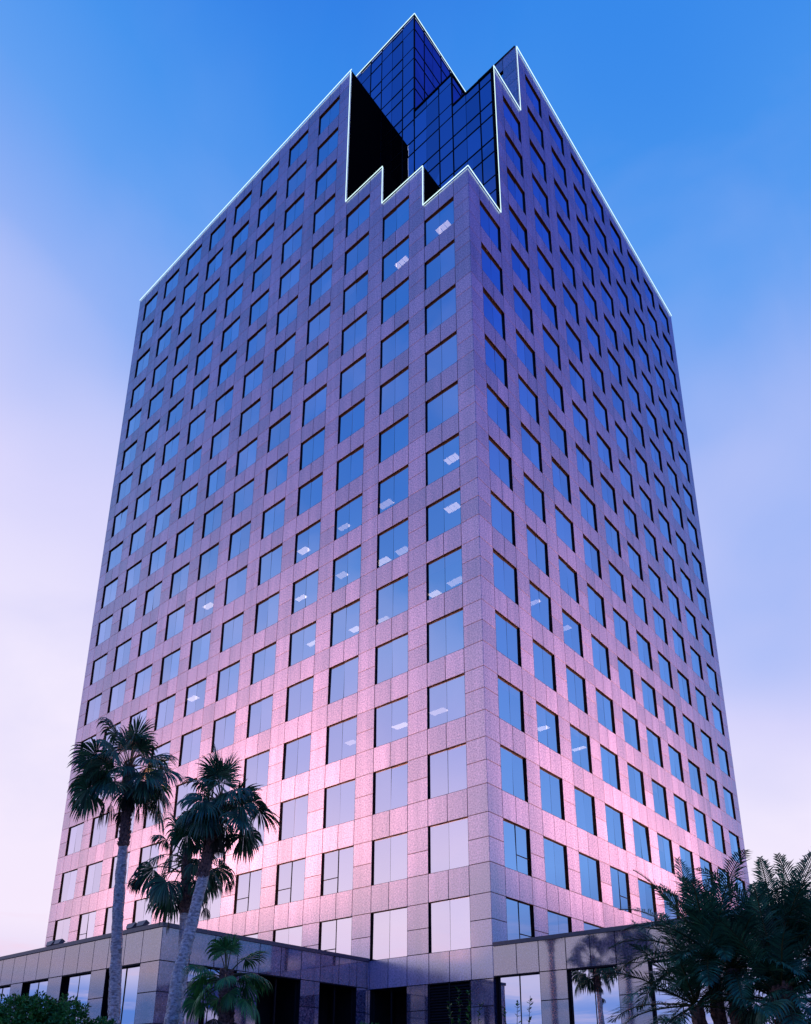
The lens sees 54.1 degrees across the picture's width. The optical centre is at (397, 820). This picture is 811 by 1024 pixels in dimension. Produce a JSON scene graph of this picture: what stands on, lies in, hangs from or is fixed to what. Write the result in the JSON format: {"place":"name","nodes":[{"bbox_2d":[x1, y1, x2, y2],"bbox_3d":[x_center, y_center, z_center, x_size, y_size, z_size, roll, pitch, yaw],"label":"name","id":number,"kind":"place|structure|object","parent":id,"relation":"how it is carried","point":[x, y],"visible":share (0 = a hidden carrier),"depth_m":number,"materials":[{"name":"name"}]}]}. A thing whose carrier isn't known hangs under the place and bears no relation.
{"place":"outdoors","nodes":[
{"label":"outdoors","id":0,"kind":"place"},
{"bbox_2d":[45,13,749,1023],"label":"office tower","id":1,"kind":"structure","parent":0,"point":[403,603],"depth_m":55.50,"materials":[{"name":"stone"}]},
{"bbox_2d":[132,898,152,924],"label":"window","id":2,"kind":"structure","parent":1,"relation":"in","point":[139,911],"depth_m":56.63,"materials":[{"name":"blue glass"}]},
{"bbox_2d":[137,842,159,878],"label":"window","id":3,"kind":"structure","parent":1,"relation":"in","point":[147,852],"depth_m":57.85,"materials":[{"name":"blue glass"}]},
{"bbox_2d":[168,838,191,871],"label":"window","id":4,"kind":"structure","parent":1,"relation":"in","point":[176,850],"depth_m":55.52,"materials":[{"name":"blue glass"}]},
{"bbox_2d":[0,922,368,1023],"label":"podium wing","id":5,"kind":"structure","parent":1,"relation":"attached to","point":[312,986],"depth_m":36.31,"materials":[{"name":"grey stone"}]},
{"bbox_2d":[21,979,47,1014],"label":"window","id":6,"kind":"structure","parent":5,"relation":"in","point":[30,988],"depth_m":38.42,"materials":[{"name":"blue glass"}]},
{"bbox_2d":[58,972,90,1021],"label":"window","id":7,"kind":"structure","parent":5,"relation":"in","point":[78,985],"depth_m":35.80,"materials":[{"name":"blue glass"}]},
{"bbox_2d":[100,964,139,1023],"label":"window","id":8,"kind":"structure","parent":5,"relation":"in","point":[130,974],"depth_m":33.03,"materials":[{"name":"blue glass"}]},
{"bbox_2d":[184,967,236,1023],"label":"window","id":9,"kind":"structure","parent":5,"relation":"in","point":[208,1016],"depth_m":33.08,"materials":[{"name":"black glass"}]},
{"bbox_2d":[173,778,196,817],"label":"window","id":10,"kind":"structure","parent":1,"relation":"in","point":[181,791],"depth_m":56.81,"materials":[{"name":"blue glass"}]},
{"bbox_2d":[178,726,201,766],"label":"window","id":11,"kind":"structure","parent":1,"relation":"in","point":[187,739],"depth_m":57.76,"materials":[{"name":"blue glass"}]},
{"bbox_2d":[199,881,221,920],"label":"window","id":12,"kind":"structure","parent":1,"relation":"in","point":[214,909],"depth_m":51.08,"materials":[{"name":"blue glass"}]},
{"bbox_2d":[211,711,235,752],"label":"window","id":13,"kind":"structure","parent":1,"relation":"in","point":[219,739],"depth_m":55.36,"materials":[{"name":"blue glass"}]},
{"bbox_2d":[215,660,239,701],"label":"window","id":14,"kind":"structure","parent":1,"relation":"in","point":[222,691],"depth_m":56.65,"materials":[{"name":"blue glass"}]},
{"bbox_2d":[233,869,261,913],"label":"window","id":15,"kind":"structure","parent":1,"relation":"in","point":[248,884],"depth_m":49.14,"materials":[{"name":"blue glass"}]},
{"bbox_2d":[239,811,264,846],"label":"window","id":16,"kind":"structure","parent":1,"relation":"in","point":[255,823],"depth_m":49.97,"materials":[{"name":"blue glass"}]},
{"bbox_2d":[243,749,269,787],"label":"window","id":17,"kind":"structure","parent":1,"relation":"in","point":[253,774],"depth_m":51.68,"materials":[{"name":"blue glass"}]},
{"bbox_2d":[246,694,272,737],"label":"window","id":18,"kind":"structure","parent":1,"relation":"in","point":[260,710],"depth_m":52.95,"materials":[{"name":"blue glass"}]},
{"bbox_2d":[250,641,276,684],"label":"window","id":19,"kind":"structure","parent":1,"relation":"in","point":[259,669],"depth_m":54.24,"materials":[{"name":"blue glass"}]},
{"bbox_2d":[254,591,279,634],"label":"window","id":20,"kind":"structure","parent":1,"relation":"in","point":[268,607],"depth_m":55.50,"materials":[{"name":"blue glass"}]},
{"bbox_2d":[258,543,282,585],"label":"window","id":21,"kind":"structure","parent":1,"relation":"in","point":[266,566],"depth_m":56.78,"materials":[{"name":"blue glass"}]},
{"bbox_2d":[273,925,302,945],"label":"window","id":22,"kind":"structure","parent":1,"relation":"in","point":[294,934],"depth_m":45.61,"materials":[{"name":"purple glass"}]},
{"bbox_2d":[275,857,305,904],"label":"window","id":23,"kind":"structure","parent":1,"relation":"in","point":[290,876],"depth_m":46.74,"materials":[{"name":"purple glass"}]},
{"bbox_2d":[278,794,308,840],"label":"window","id":24,"kind":"structure","parent":1,"relation":"in","point":[289,827],"depth_m":48.00,"materials":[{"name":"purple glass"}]},
{"bbox_2d":[282,733,310,779],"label":"window","id":25,"kind":"structure","parent":1,"relation":"in","point":[292,767],"depth_m":49.28,"materials":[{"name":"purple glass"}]},
{"bbox_2d":[285,675,313,721],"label":"window","id":26,"kind":"structure","parent":1,"relation":"in","point":[303,689],"depth_m":50.56,"materials":[{"name":"blue glass"}]},
{"bbox_2d":[288,621,315,666],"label":"window","id":27,"kind":"structure","parent":1,"relation":"in","point":[299,651],"depth_m":51.84,"materials":[{"name":"blue glass"}]},
{"bbox_2d":[291,568,318,614],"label":"window","id":28,"kind":"structure","parent":1,"relation":"in","point":[302,590],"depth_m":53.11,"materials":[{"name":"blue glass"}]},
{"bbox_2d":[294,519,320,563],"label":"window","id":29,"kind":"structure","parent":1,"relation":"in","point":[311,534],"depth_m":54.37,"materials":[{"name":"blue glass"}]},
{"bbox_2d":[297,471,322,515],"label":"window","id":30,"kind":"structure","parent":1,"relation":"in","point":[306,492],"depth_m":55.65,"materials":[{"name":"blue glass"}]},
{"bbox_2d":[299,426,324,470],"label":"window","id":31,"kind":"structure","parent":1,"relation":"in","point":[309,452],"depth_m":56.91,"materials":[{"name":"blue glass"}]},
{"bbox_2d":[318,916,351,954],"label":"window","id":32,"kind":"structure","parent":1,"relation":"in","point":[335,935],"depth_m":43.12,"materials":[{"name":"purple glass"}]},
{"bbox_2d":[320,845,353,895],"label":"window","id":33,"kind":"structure","parent":1,"relation":"in","point":[337,865],"depth_m":44.33,"materials":[{"name":"purple glass"}]},
{"bbox_2d":[323,778,355,828],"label":"window","id":34,"kind":"structure","parent":1,"relation":"in","point":[337,811],"depth_m":45.61,"materials":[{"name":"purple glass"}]},
{"bbox_2d":[325,715,356,764],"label":"window","id":35,"kind":"structure","parent":1,"relation":"in","point":[337,748],"depth_m":46.88,"materials":[{"name":"blue glass"}]},
{"bbox_2d":[328,655,358,703],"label":"window","id":36,"kind":"structure","parent":1,"relation":"in","point":[340,684],"depth_m":48.15,"materials":[{"name":"blue glass"}]},
{"bbox_2d":[330,598,359,646],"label":"window","id":37,"kind":"structure","parent":1,"relation":"in","point":[342,624],"depth_m":49.43,"materials":[{"name":"blue glass"}]},
{"bbox_2d":[332,544,360,592],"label":"window","id":38,"kind":"structure","parent":1,"relation":"in","point":[350,561],"depth_m":50.70,"materials":[{"name":"blue glass"}]},
{"bbox_2d":[334,492,362,540],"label":"window","id":39,"kind":"structure","parent":1,"relation":"in","point":[346,520],"depth_m":51.96,"materials":[{"name":"blue glass"}]},
{"bbox_2d":[336,444,363,490],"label":"window","id":40,"kind":"structure","parent":1,"relation":"in","point":[351,464],"depth_m":53.25,"materials":[{"name":"blue glass"}]},
{"bbox_2d":[338,397,364,443],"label":"window","id":41,"kind":"structure","parent":1,"relation":"in","point":[347,426],"depth_m":54.50,"materials":[{"name":"blue glass"}]},
{"bbox_2d":[339,353,365,399],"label":"window","id":42,"kind":"structure","parent":1,"relation":"in","point":[356,371],"depth_m":55.80,"materials":[{"name":"blue glass"}]},
{"bbox_2d":[341,310,366,355],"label":"window","id":43,"kind":"structure","parent":1,"relation":"in","point":[356,331],"depth_m":57.06,"materials":[{"name":"blue glass"}]},
{"bbox_2d":[370,907,406,960],"bbox_3d":[-0.437,5.823,40.599,2.495,2.500,0.145,-15,-24,38],"label":"window","id":44,"kind":"structure","parent":1,"relation":"in","point":[387,926],"depth_m":40.67,"materials":[{"name":"purple glass"}]},
{"bbox_2d":[371,832,407,885],"bbox_3d":[-0.413,2.052,41.867,2.495,2.500,0.145,-15,-24,38],"label":"window","id":45,"kind":"structure","parent":1,"relation":"in","point":[398,843],"depth_m":41.92,"materials":[{"name":"purple glass"}]},
{"bbox_2d":[373,761,407,814],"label":"window","id":46,"kind":"structure","parent":1,"relation":"in","point":[388,793],"depth_m":43.20,"materials":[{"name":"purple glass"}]},
{"bbox_2d":[374,695,407,747],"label":"window","id":47,"kind":"structure","parent":1,"relation":"in","point":[390,718],"depth_m":44.48,"materials":[{"name":"blue glass"}]},
{"bbox_2d":[375,632,407,684],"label":"window","id":48,"kind":"structure","parent":1,"relation":"in","point":[391,657],"depth_m":45.75,"materials":[{"name":"blue glass"}]},
{"bbox_2d":[376,573,407,624],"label":"window","id":49,"kind":"structure","parent":1,"relation":"in","point":[391,598],"depth_m":47.03,"materials":[{"name":"blue glass"}]},
{"bbox_2d":[377,517,407,567],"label":"window","id":50,"kind":"structure","parent":1,"relation":"in","point":[399,531],"depth_m":48.32,"materials":[{"name":"blue glass"}]},
{"bbox_2d":[378,464,408,514],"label":"window","id":51,"kind":"structure","parent":1,"relation":"in","point":[393,489],"depth_m":49.56,"materials":[{"name":"blue glass"}]},
{"bbox_2d":[379,413,408,462],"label":"window","id":52,"kind":"structure","parent":1,"relation":"in","point":[400,427],"depth_m":50.83,"materials":[{"name":"blue glass"}]},
{"bbox_2d":[379,365,408,414],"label":"window","id":53,"kind":"structure","parent":1,"relation":"in","point":[395,389],"depth_m":52.10,"materials":[{"name":"blue glass"}]},
{"bbox_2d":[380,320,408,368],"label":"window","id":54,"kind":"structure","parent":1,"relation":"in","point":[389,352],"depth_m":53.37,"materials":[{"name":"blue glass"}]},
{"bbox_2d":[381,276,408,324],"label":"window","id":55,"kind":"structure","parent":1,"relation":"in","point":[397,298],"depth_m":54.66,"materials":[{"name":"blue glass"}]},
{"bbox_2d":[382,235,408,281],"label":"window","id":56,"kind":"structure","parent":1,"relation":"in","point":[398,255],"depth_m":55.93,"materials":[{"name":"blue glass"}]},
{"bbox_2d":[382,195,408,242],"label":"window","id":57,"kind":"structure","parent":1,"relation":"in","point":[399,215],"depth_m":57.20,"materials":[{"name":"blue glass"}]},
{"bbox_2d":[424,196,453,246],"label":"window","id":58,"kind":"structure","parent":1,"relation":"in","point":[441,219],"depth_m":53.54,"materials":[{"name":"blue glass"}]},
{"bbox_2d":[425,239,454,289],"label":"window","id":59,"kind":"structure","parent":1,"relation":"in","point":[445,257],"depth_m":52.25,"materials":[{"name":"blue glass"}]},
{"bbox_2d":[425,283,455,335],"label":"window","id":60,"kind":"structure","parent":1,"relation":"in","point":[443,307],"depth_m":50.98,"materials":[{"name":"blue glass"}]},
{"bbox_2d":[425,330,456,383],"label":"window","id":61,"kind":"structure","parent":1,"relation":"in","point":[443,355],"depth_m":49.71,"materials":[{"name":"blue glass"}]},
{"bbox_2d":[425,380,458,432],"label":"window","id":62,"kind":"structure","parent":1,"relation":"in","point":[434,416],"depth_m":48.43,"materials":[{"name":"blue glass"}]},
{"bbox_2d":[426,432,459,485],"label":"window","id":63,"kind":"structure","parent":1,"relation":"in","point":[448,451],"depth_m":47.17,"materials":[{"name":"blue glass"}]},
{"bbox_2d":[426,487,460,541],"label":"window","id":64,"kind":"structure","parent":1,"relation":"in","point":[445,512],"depth_m":45.88,"materials":[{"name":"blue glass"}]},
{"bbox_2d":[426,545,462,600],"bbox_3d":[2.625,-13.819,44.544,2.495,2.500,0.145,-15,-24,38],"label":"window","id":65,"kind":"structure","parent":1,"relation":"in","point":[443,573],"depth_m":44.61,"materials":[{"name":"blue glass"}]},
{"bbox_2d":[427,607,463,662],"bbox_3d":[2.600,-10.048,43.276,2.495,2.500,0.145,-15,-24,38],"label":"window","id":66,"kind":"structure","parent":1,"relation":"in","point":[445,634],"depth_m":43.34,"materials":[{"name":"blue glass"}]},
{"bbox_2d":[427,673,465,728],"bbox_3d":[2.575,-6.276,42.008,2.495,2.500,0.145,-15,-24,38],"label":"window","id":67,"kind":"structure","parent":1,"relation":"in","point":[446,698],"depth_m":42.08,"materials":[{"name":"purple glass"}]},
{"bbox_2d":[428,742,466,798],"bbox_3d":[2.551,-2.505,40.740,2.495,2.500,0.145,-15,-24,38],"label":"window","id":68,"kind":"structure","parent":1,"relation":"in","point":[447,770],"depth_m":40.80,"materials":[{"name":"purple glass"}]},
{"bbox_2d":[428,816,468,873],"bbox_3d":[2.526,1.266,39.472,2.495,2.500,0.145,-15,-24,38],"label":"window","id":69,"kind":"structure","parent":1,"relation":"in","point":[448,841],"depth_m":39.54,"materials":[{"name":"purple glass"}]},
{"bbox_2d":[428,895,470,952],"bbox_3d":[2.501,5.037,38.203,2.495,2.500,0.145,-15,-24,38],"label":"window","id":70,"kind":"structure","parent":1,"relation":"in","point":[447,916],"depth_m":38.25,"materials":[{"name":"blue glass"}]},
{"bbox_2d":[485,334,507,388],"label":"window","id":71,"kind":"structure","parent":1,"relation":"in","point":[497,362],"depth_m":50.05,"materials":[{"name":"blue glass"}]},
{"bbox_2d":[486,382,509,437],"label":"window","id":72,"kind":"structure","parent":1,"relation":"in","point":[496,407],"depth_m":48.77,"materials":[{"name":"blue glass"}]},
{"bbox_2d":[488,434,512,490],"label":"window","id":73,"kind":"structure","parent":1,"relation":"in","point":[497,456],"depth_m":47.50,"materials":[{"name":"blue glass"}]},
{"bbox_2d":[490,489,515,546],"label":"window","id":74,"kind":"structure","parent":1,"relation":"in","point":[504,523],"depth_m":46.22,"materials":[{"name":"blue glass"}]},
{"bbox_2d":[493,548,518,605],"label":"window","id":75,"kind":"structure","parent":1,"relation":"in","point":[506,574],"depth_m":44.95,"materials":[{"name":"blue glass"}]},
{"bbox_2d":[495,609,521,666],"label":"window","id":76,"kind":"structure","parent":1,"relation":"in","point":[509,644],"depth_m":43.68,"materials":[{"name":"blue glass"}]},
{"bbox_2d":[497,674,524,732],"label":"window","id":77,"kind":"structure","parent":1,"relation":"in","point":[513,714],"depth_m":42.42,"materials":[{"name":"blue glass"}]},
{"bbox_2d":[500,744,527,802],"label":"window","id":78,"kind":"structure","parent":1,"relation":"in","point":[516,780],"depth_m":41.13,"materials":[{"name":"blue glass"}]},
{"bbox_2d":[503,818,531,876],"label":"window","id":79,"kind":"structure","parent":1,"relation":"in","point":[517,852],"depth_m":39.86,"materials":[{"name":"blue glass"}]},
{"bbox_2d":[506,897,534,939],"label":"window","id":80,"kind":"structure","parent":1,"relation":"in","point":[520,915],"depth_m":38.63,"materials":[{"name":"blue glass"}]},
{"bbox_2d":[523,471,545,523],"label":"window","id":81,"kind":"structure","parent":1,"relation":"in","point":[533,493],"depth_m":50.27,"materials":[{"name":"blue glass"}]},
{"bbox_2d":[526,524,548,576],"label":"window","id":82,"kind":"structure","parent":1,"relation":"in","point":[538,545],"depth_m":49.00,"materials":[{"name":"blue glass"}]},
{"bbox_2d":[529,580,552,632],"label":"window","id":83,"kind":"structure","parent":1,"relation":"in","point":[542,613],"depth_m":47.74,"materials":[{"name":"blue glass"}]},
{"bbox_2d":[532,638,556,691],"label":"window","id":84,"kind":"structure","parent":1,"relation":"in","point":[546,663],"depth_m":46.44,"materials":[{"name":"blue glass"}]},
{"bbox_2d":[536,701,560,754],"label":"window","id":85,"kind":"structure","parent":1,"relation":"in","point":[550,731],"depth_m":45.17,"materials":[{"name":"blue glass"}]},
{"bbox_2d":[539,766,564,820],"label":"window","id":86,"kind":"structure","parent":1,"relation":"in","point":[555,800],"depth_m":43.90,"materials":[{"name":"blue glass"}]},
{"bbox_2d":[543,836,568,889],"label":"window","id":87,"kind":"structure","parent":1,"relation":"in","point":[558,867],"depth_m":42.62,"materials":[{"name":"blue glass"}]},
{"bbox_2d":[547,910,571,934],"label":"window","id":88,"kind":"structure","parent":1,"relation":"in","point":[555,919],"depth_m":41.47,"materials":[{"name":"blue glass"}]},
{"bbox_2d":[562,608,582,657],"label":"window","id":89,"kind":"structure","parent":1,"relation":"in","point":[573,629],"depth_m":50.48,"materials":[{"name":"blue glass"}]},
{"bbox_2d":[566,664,587,714],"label":"window","id":90,"kind":"structure","parent":1,"relation":"in","point":[578,684],"depth_m":49.22,"materials":[{"name":"blue glass"}]},
{"bbox_2d":[570,724,591,773],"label":"window","id":91,"kind":"structure","parent":1,"relation":"in","point":[579,738],"depth_m":47.95,"materials":[{"name":"blue glass"}]},
{"bbox_2d":[574,786,596,835],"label":"window","id":92,"kind":"structure","parent":1,"relation":"in","point":[585,810],"depth_m":46.66,"materials":[{"name":"blue glass"}]},
{"bbox_2d":[579,852,601,901],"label":"window","id":93,"kind":"structure","parent":1,"relation":"in","point":[593,890],"depth_m":45.39,"materials":[{"name":"blue glass"}]},
{"bbox_2d":[605,803,625,850],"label":"window","id":94,"kind":"structure","parent":1,"relation":"in","point":[612,814],"depth_m":49.43,"materials":[{"name":"blue glass"}]},
{"bbox_2d":[610,866,631,912],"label":"window","id":95,"kind":"structure","parent":1,"relation":"in","point":[619,879],"depth_m":48.15,"materials":[{"name":"blue glass"}]},
{"bbox_2d":[492,910,810,1023],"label":"podium wing","id":96,"kind":"structure","parent":1,"relation":"attached to","point":[548,974],"depth_m":33.20,"materials":[{"name":"grey stone"}]},
{"bbox_2d":[496,973,541,1023],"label":"window","id":97,"kind":"structure","parent":96,"relation":"in","point":[523,987],"depth_m":34.86,"materials":[{"name":"blue glass"}]},
{"bbox_2d":[567,965,621,1023],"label":"window","id":98,"kind":"structure","parent":96,"relation":"in","point":[593,1000],"depth_m":32.62,"materials":[{"name":"blue glass"}]},
{"bbox_2d":[648,961,713,1023],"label":"window","id":99,"kind":"structure","parent":96,"relation":"in","point":[657,997],"depth_m":30.58,"materials":[{"name":"blue glass"}]},
{"bbox_2d":[0,0,810,956],"label":"sky","id":100,"kind":"structure","parent":0,"point":[127,127],"materials":[{"name":"blue"}]},
{"label":"ground","id":101,"kind":"structure","parent":0,"visible":0},
{"bbox_2d":[0,989,116,1023],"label":"leafy bush","id":102,"kind":"object","parent":101,"relation":"on","point":[24,1006],"visible":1,"depth_m":20.98,"materials":[{"name":"green plant"}]},
{"bbox_2d":[67,712,184,1023],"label":"fan palm","id":103,"kind":"object","parent":101,"relation":"on","point":[95,778],"visible":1,"depth_m":29.45,"materials":[{"name":"green plant"}]},
{"bbox_2d":[126,809,235,1023],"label":"fan palm","id":104,"kind":"object","parent":101,"relation":"on","point":[161,895],"visible":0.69,"depth_m":27.13,"materials":[{"name":"green plant"}]},
{"bbox_2d":[164,744,281,1023],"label":"fan palm","id":105,"kind":"object","parent":101,"relation":"on","point":[208,820],"visible":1,"depth_m":25.66,"materials":[{"name":"green plant"}]},
{"bbox_2d":[181,933,272,1023],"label":"fan palm","id":106,"kind":"object","parent":101,"relation":"on","point":[222,1005],"visible":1,"depth_m":22.71,"materials":[{"name":"green plant"}]},
{"bbox_2d":[447,986,483,1023],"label":"sprig bush","id":107,"kind":"object","parent":101,"relation":"on","point":[468,1008],"visible":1,"depth_m":14.60,"materials":[{"name":"green plant"}]},
{"bbox_2d":[586,848,810,1023],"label":"date palm","id":108,"kind":"object","parent":101,"relation":"on","point":[688,981],"visible":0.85,"depth_m":14.51,"materials":[{"name":"green plant"}]},
{"bbox_2d":[666,851,810,1023],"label":"date palm","id":109,"kind":"object","parent":101,"relation":"on","point":[796,950],"visible":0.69,"depth_m":14.09,"materials":[{"name":"green plant"}]},
{"bbox_2d":[726,957,810,1023],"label":"fan palm","id":110,"kind":"object","parent":101,"relation":"on","point":[779,997],"visible":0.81,"depth_m":13.53,"materials":[{"name":"green plant"}]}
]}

